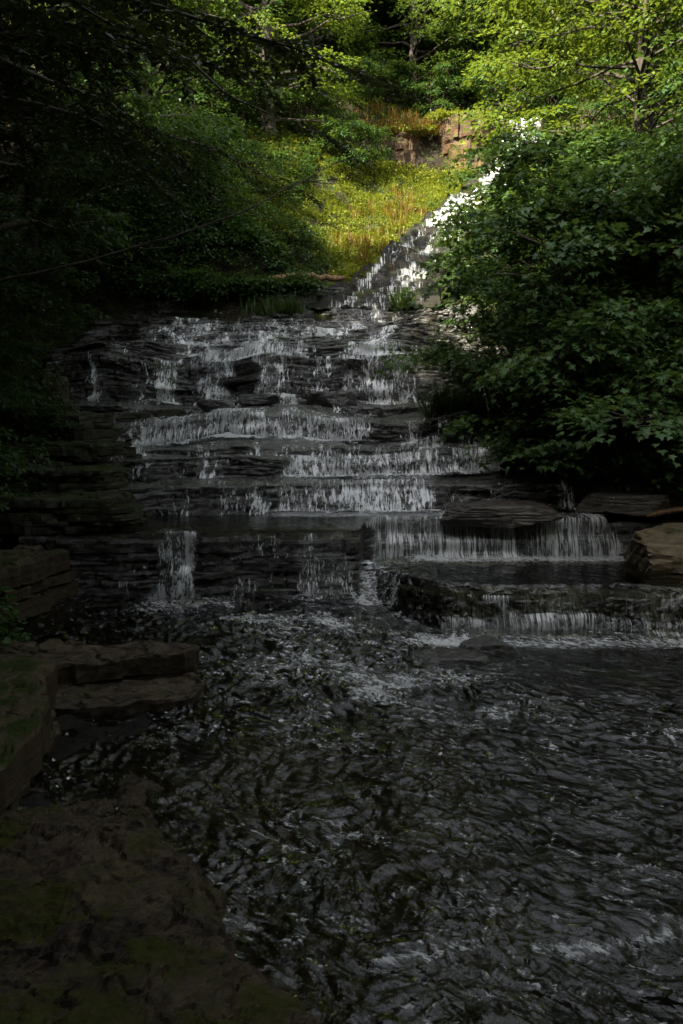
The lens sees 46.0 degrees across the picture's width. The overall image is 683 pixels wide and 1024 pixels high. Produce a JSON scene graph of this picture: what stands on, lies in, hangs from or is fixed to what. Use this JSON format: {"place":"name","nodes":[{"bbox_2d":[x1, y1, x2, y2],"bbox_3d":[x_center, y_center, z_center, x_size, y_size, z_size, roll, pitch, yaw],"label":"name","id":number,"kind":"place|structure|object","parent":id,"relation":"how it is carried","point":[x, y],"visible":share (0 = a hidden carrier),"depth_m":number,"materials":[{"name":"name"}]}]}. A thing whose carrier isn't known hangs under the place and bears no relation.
{"place":"outdoors","nodes":[
{"label":"outdoors","id":0,"kind":"place"},
{"bbox_2d":[46,376,70,411],"bbox_3d":[-4.740,-1.990,13.539,0.368,0.596,0.416,0,9,0],"label":"rock block","id":1,"kind":"object","parent":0,"point":[64,391],"visible":0.56,"depth_m":13.40,"materials":[{"name":"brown stone"}]},
{"bbox_2d":[0,1,682,957],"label":"terrain","id":2,"kind":"structure","parent":0,"point":[428,149],"depth_m":18.54,"materials":[{"name":"plant"}]},
{"bbox_2d":[0,421,54,496],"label":"shrub","id":3,"kind":"object","parent":2,"relation":"on","point":[22,458],"visible":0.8,"depth_m":9.51,"materials":[{"name":"green plant"}]},
{"bbox_2d":[0,385,80,465],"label":"shrub","id":4,"kind":"object","parent":2,"relation":"on","point":[26,405],"visible":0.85,"depth_m":10.81,"materials":[{"name":"green plant"}]},
{"bbox_2d":[0,230,113,337],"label":"shrub","id":5,"kind":"object","parent":2,"relation":"on","point":[40,259],"visible":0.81,"depth_m":15.07,"materials":[{"name":"green plant"}]},
{"bbox_2d":[0,190,134,296],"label":"shrub","id":6,"kind":"object","parent":2,"relation":"on","point":[84,209],"visible":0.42,"depth_m":16.76,"materials":[{"name":"green plant"}]},
{"bbox_2d":[0,0,144,211],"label":"hemlock tree","id":7,"kind":"object","parent":2,"relation":"on","point":[36,154],"visible":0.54,"depth_m":12.36,"materials":[{"name":"green plant"}]},
{"bbox_2d":[31,18,165,112],"bbox_3d":[-6.088,-10.442,19.528,3.803,2.628,2.979,-9,13,-43],"label":"shrub","id":8,"kind":"object","parent":2,"relation":"on","point":[145,82],"visible":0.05,"depth_m":19.84,"materials":[{"name":"green plant"}]},
{"bbox_2d":[0,0,197,129],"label":"hemlock tree","id":9,"kind":"object","parent":2,"relation":"on","point":[97,28],"visible":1,"depth_m":4.93,"materials":[{"name":"green plant"}]},
{"bbox_2d":[0,1,202,259],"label":"maple tree","id":10,"kind":"object","parent":2,"relation":"on","point":[32,243],"visible":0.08,"depth_m":17.59,"materials":[{"name":"green plant"}]},
{"bbox_2d":[0,0,206,328],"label":"maple tree","id":11,"kind":"object","parent":2,"relation":"on","point":[141,107],"visible":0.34,"depth_m":14.29,"materials":[{"name":"green plant"}]},
{"bbox_2d":[66,85,191,174],"bbox_3d":[-4.756,-8.716,18.651,2.950,2.115,3.122,0,9,0],"label":"shrub","id":12,"kind":"object","parent":2,"relation":"on","point":[153,114],"visible":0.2,"depth_m":18.02,"materials":[{"name":"green plant"}]},
{"bbox_2d":[9,0,251,108],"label":"forest tree","id":13,"kind":"object","parent":2,"relation":"on","point":[186,3],"visible":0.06,"depth_m":26.94,"materials":[{"name":"green plant"}]},
{"bbox_2d":[83,62,229,127],"bbox_3d":[-5.384,-11.784,24.239,4.426,3.173,4.683,0,9,-1],"label":"shrub","id":14,"kind":"object","parent":2,"relation":"on","point":[180,108],"visible":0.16,"depth_m":23.16,"materials":[{"name":"green plant"}]},
{"bbox_2d":[67,0,287,156],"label":"maple tree","id":15,"kind":"object","parent":2,"relation":"on","point":[199,65],"visible":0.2,"depth_m":21.09,"materials":[{"name":"green plant"}]},
{"bbox_2d":[0,0,362,410],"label":"hemlock tree","id":16,"kind":"object","parent":2,"relation":"on","point":[106,156],"visible":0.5,"depth_m":13.10,"materials":[{"name":"green plant"}]},
{"bbox_2d":[0,149,369,282],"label":"bare branch","id":17,"kind":"object","parent":2,"relation":"on","point":[95,258],"visible":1,"depth_m":8.75,"materials":[{"name":"brown plant"}]},
{"bbox_2d":[19,516,363,637],"bbox_3d":[-1.625,0.673,9.804,3.950,1.203,2.088,0,9,0],"label":"rock ledge","id":18,"kind":"object","parent":2,"relation":"on","point":[100,563],"visible":0.75,"depth_m":8.94,"materials":[{"name":"stone"}]},
{"bbox_2d":[0,489,148,534],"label":"mossy rock","id":19,"kind":"object","parent":18,"relation":"on","point":[64,512],"visible":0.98,"depth_m":9.14,"materials":[{"name":"stone"}]},
{"bbox_2d":[148,526,204,604],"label":"waterfall","id":20,"kind":"structure","parent":18,"relation":"on","point":[189,558],"depth_m":8.85,"materials":[{"name":"liquid"}]},
{"bbox_2d":[154,111,244,182],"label":"shrub","id":21,"kind":"object","parent":2,"relation":"on","point":[205,130],"visible":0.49,"depth_m":18.77,"materials":[{"name":"green plant"}]},
{"bbox_2d":[0,0,406,279],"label":"hemlock tree","id":22,"kind":"object","parent":2,"relation":"on","point":[147,8],"visible":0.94,"depth_m":8.80,"materials":[{"name":"green plant"}]},
{"bbox_2d":[151,118,258,189],"bbox_3d":[-3.827,-9.052,21.436,3.540,2.538,3.746,0,9,0],"label":"shrub","id":23,"kind":"object","parent":2,"relation":"on","point":[213,170],"visible":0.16,"depth_m":20.58,"materials":[{"name":"green plant"}]},
{"bbox_2d":[150,47,264,134],"bbox_3d":[-4.109,-13.438,26.880,4.717,3.208,5.257,4,10,24],"label":"shrub","id":24,"kind":"object","parent":2,"relation":"on","point":[196,97],"visible":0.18,"depth_m":26.66,"materials":[{"name":"green plant"}]},
{"bbox_2d":[123,285,345,322],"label":"rock ledge","id":25,"kind":"object","parent":2,"relation":"on","point":[166,310],"visible":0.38,"depth_m":18.71,"materials":[{"name":"stone"}]},
{"bbox_2d":[238,296,286,315],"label":"grass tuft","id":26,"kind":"object","parent":25,"relation":"on","point":[264,310],"visible":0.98,"depth_m":17.94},
{"bbox_2d":[258,290,314,315],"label":"grass tuft","id":27,"kind":"object","parent":25,"relation":"on","point":[288,309],"visible":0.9,"depth_m":18.15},
{"bbox_2d":[183,124,287,194],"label":"shrub","id":28,"kind":"object","parent":2,"relation":"on","point":[255,148],"visible":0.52,"depth_m":23.49,"materials":[{"name":"green plant"}]},
{"bbox_2d":[200,46,310,120],"bbox_3d":[-3.387,-15.139,29.484,4.426,3.173,4.683,-1,9,-6],"label":"shrub","id":29,"kind":"object","parent":2,"relation":"on","point":[284,90],"visible":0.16,"depth_m":28.49,"materials":[{"name":"green plant"}]},
{"bbox_2d":[129,0,384,140],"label":"maple tree","id":30,"kind":"object","parent":2,"relation":"on","point":[265,29],"visible":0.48,"depth_m":28.52,"materials":[{"name":"green plant"}]},
{"bbox_2d":[41,352,504,410],"bbox_3d":[-1.050,-2.188,14.690,8.500,1.491,1.486,0,9,0],"label":"rock ledge","id":31,"kind":"object","parent":2,"relation":"on","point":[117,379],"visible":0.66,"depth_m":14.44,"materials":[{"name":"stone"}]},
{"bbox_2d":[154,359,181,404],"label":"waterfall","id":32,"kind":"structure","parent":31,"relation":"on","point":[159,386],"depth_m":14.24,"materials":[{"name":"liquid"}]},
{"bbox_2d":[85,352,419,406],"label":"waterfall","id":33,"kind":"structure","parent":31,"relation":"on","point":[92,398],"depth_m":14.34,"materials":[{"name":"liquid"}]},
{"bbox_2d":[45,341,514,380],"bbox_3d":[-1.100,-2.807,15.312,8.600,0.889,1.602,0,9,0],"label":"rock ledge","id":34,"kind":"object","parent":31,"relation":"on","point":[153,355],"visible":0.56,"depth_m":14.79,"materials":[{"name":"stone"}]},
{"bbox_2d":[110,341,417,367],"bbox_3d":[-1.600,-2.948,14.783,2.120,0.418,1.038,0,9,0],"label":"waterfall","id":35,"kind":"structure","parent":34,"relation":"on","point":[257,346],"depth_m":14.74,"materials":[{"name":"liquid"}]},
{"bbox_2d":[359,353,410,404],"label":"waterfall","id":36,"kind":"structure","parent":31,"relation":"on","point":[376,387],"depth_m":14.28,"materials":[{"name":"liquid"}]},
{"bbox_2d":[47,90,498,286],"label":"grass","id":37,"kind":"structure","parent":2,"relation":"on","point":[432,179],"depth_m":26.83,"materials":[{"name":"plant"}]},
{"bbox_2d":[0,722,548,1023],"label":"rock shelf","id":38,"kind":"object","parent":2,"relation":"on","point":[127,915],"visible":0.86,"depth_m":4.08,"materials":[{"name":"stone"}]},
{"bbox_2d":[231,0,321,63],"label":"shrub","id":39,"kind":"object","parent":2,"relation":"on","point":[314,24],"visible":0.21,"depth_m":32.03,"materials":[{"name":"green plant"}]},
{"bbox_2d":[57,332,506,356],"bbox_3d":[-1.200,-3.166,16.196,8.800,0.852,1.756,0,9,0],"label":"rock ledge","id":40,"kind":"object","parent":2,"relation":"on","point":[409,339],"visible":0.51,"depth_m":15.68,"materials":[{"name":"stone"}]},
{"bbox_2d":[154,324,399,344],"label":"waterfall","id":41,"kind":"structure","parent":40,"relation":"on","point":[226,339],"depth_m":16.43,"materials":[{"name":"white liquid"}]},
{"bbox_2d":[79,320,486,343],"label":"rock ledge","id":42,"kind":"object","parent":2,"relation":"on","point":[292,332],"visible":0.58,"depth_m":17.19,"materials":[{"name":"stone"}]},
{"bbox_2d":[68,328,499,348],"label":"rock ledge","id":43,"kind":"object","parent":2,"relation":"on","point":[234,339],"visible":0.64,"depth_m":16.51,"materials":[{"name":"stone"}]},
{"bbox_2d":[158,323,370,337],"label":"waterfall","id":44,"kind":"structure","parent":43,"relation":"on","point":[318,333],"depth_m":17.02,"materials":[{"name":"white liquid"}]},
{"bbox_2d":[90,315,484,334],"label":"rock ledge","id":45,"kind":"object","parent":2,"relation":"on","point":[106,323],"visible":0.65,"depth_m":18.02,"materials":[{"name":"stone"}]},
{"bbox_2d":[45,397,542,426],"bbox_3d":[-0.800,-1.627,13.918,8.400,0.775,1.655,0,9,0],"label":"rock ledge","id":46,"kind":"object","parent":2,"relation":"on","point":[361,409],"visible":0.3,"depth_m":13.65,"materials":[{"name":"stone"}]},
{"bbox_2d":[306,391,356,407],"bbox_3d":[-0.165,-1.923,13.937,0.884,0.349,0.534,0,9,0],"label":"rock block","id":47,"kind":"object","parent":46,"relation":"on","point":[322,398],"visible":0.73,"depth_m":13.70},
{"bbox_2d":[239,51,354,130],"bbox_3d":[-1.785,-15.807,30.883,4.426,3.173,4.683,0,9,-3],"label":"shrub","id":48,"kind":"object","parent":2,"relation":"on","point":[309,102],"visible":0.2,"depth_m":29.90,"materials":[{"name":"green plant"}]},
{"bbox_2d":[222,0,397,60],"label":"forest tree","id":49,"kind":"object","parent":2,"relation":"on","point":[320,39],"visible":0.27,"depth_m":34.71,"materials":[{"name":"green plant"}]},
{"bbox_2d":[288,96,358,147],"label":"shrub","id":50,"kind":"object","parent":2,"relation":"on","point":[331,111],"visible":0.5,"depth_m":29.78,"materials":[{"name":"green plant"}]},
{"bbox_2d":[0,2,682,643],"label":"undergrowth","id":51,"kind":"object","parent":2,"relation":"on","point":[192,280],"visible":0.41,"depth_m":18.54,"materials":[{"name":"green plant"}]},
{"bbox_2d":[113,403,571,446],"bbox_3d":[-0.500,-1.238,13.195,8.200,1.064,2.708,0,9,0],"label":"rock ledge","id":52,"kind":"object","parent":2,"relation":"on","point":[387,431],"visible":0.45,"depth_m":12.43,"materials":[{"name":"stone"}]},
{"bbox_2d":[0,411,120,441],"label":"mossy rock","id":53,"kind":"object","parent":52,"relation":"on","point":[94,426],"visible":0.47,"depth_m":11.35,"materials":[{"name":"stone"}]},
{"bbox_2d":[196,399,233,411],"bbox_3d":[-2.059,-1.742,13.218,0.640,0.216,0.356,0,9,0],"label":"rock block","id":54,"kind":"object","parent":52,"relation":"on","point":[207,405],"visible":0.73,"depth_m":13.07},
{"bbox_2d":[237,394,279,404],"bbox_3d":[-1.352,-1.854,13.205,0.704,0.174,0.434,0,9,0],"label":"rock block","id":55,"kind":"object","parent":52,"relation":"on","point":[257,399],"visible":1,"depth_m":13.03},
{"bbox_2d":[117,406,447,446],"bbox_3d":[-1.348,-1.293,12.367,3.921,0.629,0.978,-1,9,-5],"label":"waterfall","id":56,"kind":"structure","parent":52,"relation":"on","point":[234,432],"depth_m":12.26,"materials":[{"name":"liquid"}]},
{"bbox_2d":[408,382,505,417],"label":"grass tuft","id":57,"kind":"object","parent":52,"relation":"on","point":[442,407],"visible":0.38,"depth_m":12.76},
{"bbox_2d":[5,553,682,1023],"bbox_3d":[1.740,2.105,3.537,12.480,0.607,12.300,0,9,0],"label":"water","id":58,"kind":"structure","parent":2,"relation":"on","point":[627,944],"depth_m":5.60,"materials":[{"name":"liquid"}]},
{"bbox_2d":[0,657,60,810],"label":"stone slab","id":59,"kind":"structure","parent":58,"relation":"on","point":[30,731],"depth_m":5.33,"materials":[{"name":"stone"}]},
{"bbox_2d":[0,545,78,641],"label":"stone block","id":60,"kind":"structure","parent":58,"relation":"on","point":[39,580],"depth_m":8.28,"materials":[{"name":"stone"}]},
{"bbox_2d":[0,638,199,686],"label":"stone slab","id":61,"kind":"structure","parent":58,"relation":"on","point":[81,662],"depth_m":6.71,"materials":[{"name":"stone"}]},
{"bbox_2d":[53,672,209,723],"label":"stone slab","id":62,"kind":"structure","parent":58,"relation":"on","point":[120,699],"depth_m":6.28,"materials":[{"name":"stone"}]},
{"bbox_2d":[403,646,495,685],"bbox_3d":[0.950,1.374,7.243,0.811,0.240,0.444,0,9,0],"label":"river stone","id":63,"kind":"object","parent":58,"relation":"in","point":[443,656],"visible":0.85,"depth_m":7.07,"materials":[{"name":"stone"}]},
{"bbox_2d":[439,872,483,916],"bbox_3d":[0.608,1.939,4.088,0.233,0.150,0.179,0,9,0],"label":"river stone","id":64,"kind":"object","parent":58,"relation":"in","point":[454,907],"visible":0.98,"depth_m":4.02,"materials":[{"name":"stone"}]},
{"bbox_2d":[458,635,516,666],"bbox_3d":[1.353,1.302,7.562,0.542,0.215,0.343,0,9,0],"label":"river stone","id":65,"kind":"object","parent":58,"relation":"in","point":[485,643],"visible":0.63,"depth_m":7.42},
{"bbox_2d":[375,574,682,671],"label":"rock ledge","id":66,"kind":"object","parent":58,"relation":"on","point":[423,607],"visible":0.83,"depth_m":8.14,"materials":[{"name":"stone"}]},
{"bbox_2d":[444,586,682,642],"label":"waterfall","id":67,"kind":"structure","parent":66,"relation":"on","point":[477,618],"depth_m":8.05,"materials":[{"name":"liquid"}]},
{"bbox_2d":[624,523,682,590],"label":"boulder","id":68,"kind":"object","parent":66,"relation":"on","point":[657,549],"visible":0.88,"depth_m":8.72,"materials":[{"name":"beige stone"}]},
{"bbox_2d":[22,471,682,535],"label":"rock ledge","id":69,"kind":"object","parent":2,"relation":"on","point":[163,495],"visible":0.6,"depth_m":10.22,"materials":[{"name":"stone"}]},
{"bbox_2d":[0,463,132,493],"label":"mossy rock","id":70,"kind":"object","parent":69,"relation":"on","point":[100,477],"visible":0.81,"depth_m":9.87,"materials":[{"name":"stone"}]},
{"bbox_2d":[0,438,142,466],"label":"mossy rock","id":71,"kind":"object","parent":70,"relation":"on","point":[98,451],"visible":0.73,"depth_m":10.55,"materials":[{"name":"stone"}]},
{"bbox_2d":[154,476,633,515],"bbox_3d":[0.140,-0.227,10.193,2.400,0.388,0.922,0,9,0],"label":"waterfall","id":72,"kind":"structure","parent":69,"relation":"on","point":[357,492],"depth_m":10.09,"materials":[{"name":"liquid"}]},
{"bbox_2d":[312,118,395,178],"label":"shrub","id":73,"kind":"object","parent":2,"relation":"on","point":[373,154],"visible":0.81,"depth_m":28.47,"materials":[{"name":"green plant"}]},
{"bbox_2d":[327,54,394,103],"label":"shrub","id":74,"kind":"object","parent":2,"relation":"on","point":[374,89],"visible":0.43,"depth_m":32.17,"materials":[{"name":"green plant"}]},
{"bbox_2d":[136,430,600,457],"bbox_3d":[-0.200,-0.810,11.923,8.000,0.786,1.339,0,9,0],"label":"rock ledge","id":75,"kind":"object","parent":2,"relation":"on","point":[271,445],"visible":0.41,"depth_m":11.78,"materials":[{"name":"stone"}]},
{"bbox_2d":[136,431,484,458],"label":"waterfall","id":76,"kind":"structure","parent":75,"relation":"on","point":[426,443],"depth_m":11.58,"materials":[{"name":"liquid"}]},
{"bbox_2d":[102,440,656,483],"bbox_3d":[0.300,-0.540,11.186,8.600,0.859,1.452,0,9,0],"label":"rock ledge","id":77,"kind":"object","parent":2,"relation":"on","point":[161,466],"visible":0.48,"depth_m":10.93,"materials":[{"name":"stone"}]},
{"bbox_2d":[283,443,509,476],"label":"waterfall","id":78,"kind":"structure","parent":77,"relation":"on","point":[339,471],"depth_m":10.88,"materials":[{"name":"liquid"}]},
{"bbox_2d":[321,79,466,271],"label":"ferns","id":79,"kind":"object","parent":2,"relation":"on","point":[410,119],"visible":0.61,"depth_m":26.65,"materials":[{"name":"plant"}]},
{"bbox_2d":[375,132,419,171],"bbox_3d":[2.250,-13.872,32.759,2.700,3.192,3.217,0,9,0],"label":"rock outcrop","id":80,"kind":"object","parent":2,"relation":"on","point":[408,144],"visible":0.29,"depth_m":31.66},
{"bbox_2d":[358,51,439,108],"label":"shrub","id":81,"kind":"object","parent":2,"relation":"on","point":[382,59],"visible":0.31,"depth_m":34.51,"materials":[{"name":"green plant"}]},
{"bbox_2d":[317,303,481,323],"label":"rock ledge","id":82,"kind":"object","parent":2,"relation":"on","point":[348,316],"visible":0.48,"depth_m":18.67,"materials":[{"name":"stone"}]},
{"bbox_2d":[302,0,516,109],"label":"forest tree","id":83,"kind":"object","parent":2,"relation":"on","point":[415,8],"visible":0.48,"depth_m":34.27,"materials":[{"name":"green plant"}]},
{"bbox_2d":[302,118,544,314],"bbox_3d":[4.305,-9.680,25.314,3.983,9.940,18.046,5,10,27],"label":"rock chute","id":84,"kind":"object","parent":2,"relation":"on","point":[384,277],"visible":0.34,"depth_m":20.47,"materials":[{"name":"stone"}]},
{"bbox_2d":[384,284,419,306],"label":"grass tuft","id":85,"kind":"object","parent":84,"relation":"on","point":[397,299],"visible":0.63,"depth_m":18.29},
{"bbox_2d":[338,118,540,306],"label":"waterfall","id":86,"kind":"structure","parent":84,"relation":"on","point":[414,264],"depth_m":22.42,"materials":[{"name":"white liquid"}]},
{"bbox_2d":[395,61,478,113],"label":"shrub","id":87,"kind":"object","parent":2,"relation":"on","point":[443,80],"visible":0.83,"depth_m":33.46,"materials":[{"name":"green plant"}]},
{"bbox_2d":[367,0,537,72],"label":"forest tree","id":88,"kind":"object","parent":2,"relation":"on","point":[404,40],"visible":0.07,"depth_m":38.41,"materials":[{"name":"green plant"}]},
{"bbox_2d":[389,0,537,100],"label":"forest tree","id":89,"kind":"object","parent":2,"relation":"on","point":[447,47],"visible":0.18,"depth_m":35.95,"materials":[{"name":"green plant"}]},
{"bbox_2d":[438,112,496,176],"bbox_3d":[4.950,-14.078,32.261,2.900,3.960,3.165,0,9,0],"label":"rock outcrop","id":90,"kind":"object","parent":2,"relation":"on","point":[457,128],"visible":0.34,"depth_m":31.24,"materials":[{"name":"stone"}]},
{"bbox_2d":[428,253,548,345],"bbox_3d":[3.471,-4.229,17.173,3.540,2.538,3.746,-1,9,-5],"label":"shrub","id":91,"kind":"object","parent":2,"relation":"on","point":[467,300],"visible":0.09,"depth_m":16.57,"materials":[{"name":"green plant"}]},
{"bbox_2d":[457,63,553,119],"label":"shrub","id":92,"kind":"object","parent":2,"relation":"on","point":[501,82],"visible":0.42,"depth_m":33.09,"materials":[{"name":"green plant"}]},
{"bbox_2d":[409,0,614,113],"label":"forest tree","id":93,"kind":"object","parent":2,"relation":"on","point":[453,66],"visible":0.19,"depth_m":34.09,"materials":[{"name":"green plant"}]},
{"bbox_2d":[350,511,682,589],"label":"rock ledge","id":94,"kind":"object","parent":2,"relation":"on","point":[623,529],"visible":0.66,"depth_m":9.57,"materials":[{"name":"stone"}]},
{"bbox_2d":[363,512,623,566],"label":"waterfall","id":95,"kind":"structure","parent":94,"relation":"on","point":[453,543],"depth_m":9.47,"materials":[{"name":"liquid"}]},
{"bbox_2d":[439,500,562,527],"bbox_3d":[1.863,0.021,9.559,1.436,0.270,0.552,0,9,0],"label":"flat rock","id":96,"kind":"object","parent":94,"relation":"on","point":[498,514],"visible":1,"depth_m":9.33,"materials":[{"name":"stone"}]},
{"bbox_2d":[574,491,670,516],"bbox_3d":[3.436,-0.106,9.869,1.160,0.258,0.518,0,9,0],"label":"flat rock","id":97,"kind":"object","parent":94,"relation":"on","point":[623,503],"visible":0.94,"depth_m":9.65,"materials":[{"name":"stone"}]},
{"bbox_2d":[370,130,682,445],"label":"maple bush","id":98,"kind":"object","parent":2,"relation":"on","point":[496,228],"visible":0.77,"depth_m":10.58,"materials":[{"name":"green plant"}]},
{"bbox_2d":[515,71,578,119],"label":"shrub","id":99,"kind":"object","parent":2,"relation":"on","point":[569,101],"visible":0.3,"depth_m":32.69,"materials":[{"name":"green plant"}]},
{"bbox_2d":[415,121,682,392],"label":"maple bush","id":100,"kind":"object","parent":2,"relation":"on","point":[615,136],"visible":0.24,"depth_m":11.92,"materials":[{"name":"green plant"}]},
{"bbox_2d":[422,119,681,312],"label":"maple bush","id":101,"kind":"object","parent":2,"relation":"on","point":[579,136],"visible":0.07,"depth_m":13.91,"materials":[{"name":"green plant"}]},
{"bbox_2d":[426,287,682,492],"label":"maple bush","id":102,"kind":"object","parent":2,"relation":"on","point":[601,335],"visible":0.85,"depth_m":9.95,"materials":[{"name":"green plant"}]},
{"bbox_2d":[433,0,682,305],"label":"maple tree","id":103,"kind":"object","parent":2,"relation":"on","point":[643,24],"visible":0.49,"depth_m":14.11,"materials":[{"name":"green plant"}]},
{"bbox_2d":[489,0,682,137],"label":"maple tree","id":104,"kind":"object","parent":2,"relation":"on","point":[650,120],"visible":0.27,"depth_m":18.69,"materials":[{"name":"green plant"}]},
{"bbox_2d":[563,27,682,298],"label":"maple bush","id":105,"kind":"object","parent":2,"relation":"on","point":[672,63],"visible":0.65,"depth_m":10.24,"materials":[{"name":"green plant"}]},
{"bbox_2d":[569,71,682,150],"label":"shrub","id":106,"kind":"object","parent":2,"relation":"on","point":[596,106],"visible":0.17,"depth_m":27.52,"materials":[{"name":"green plant"}]},
{"bbox_2d":[621,1,682,151],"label":"maple tree","id":107,"kind":"object","parent":2,"relation":"on","point":[654,67],"visible":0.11,"depth_m":17.67,"materials":[{"name":"green plant"}]},
{"bbox_2d":[78,512,682,530],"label":"water","id":108,"kind":"structure","parent":0,"point":[382,513],"depth_m":9.62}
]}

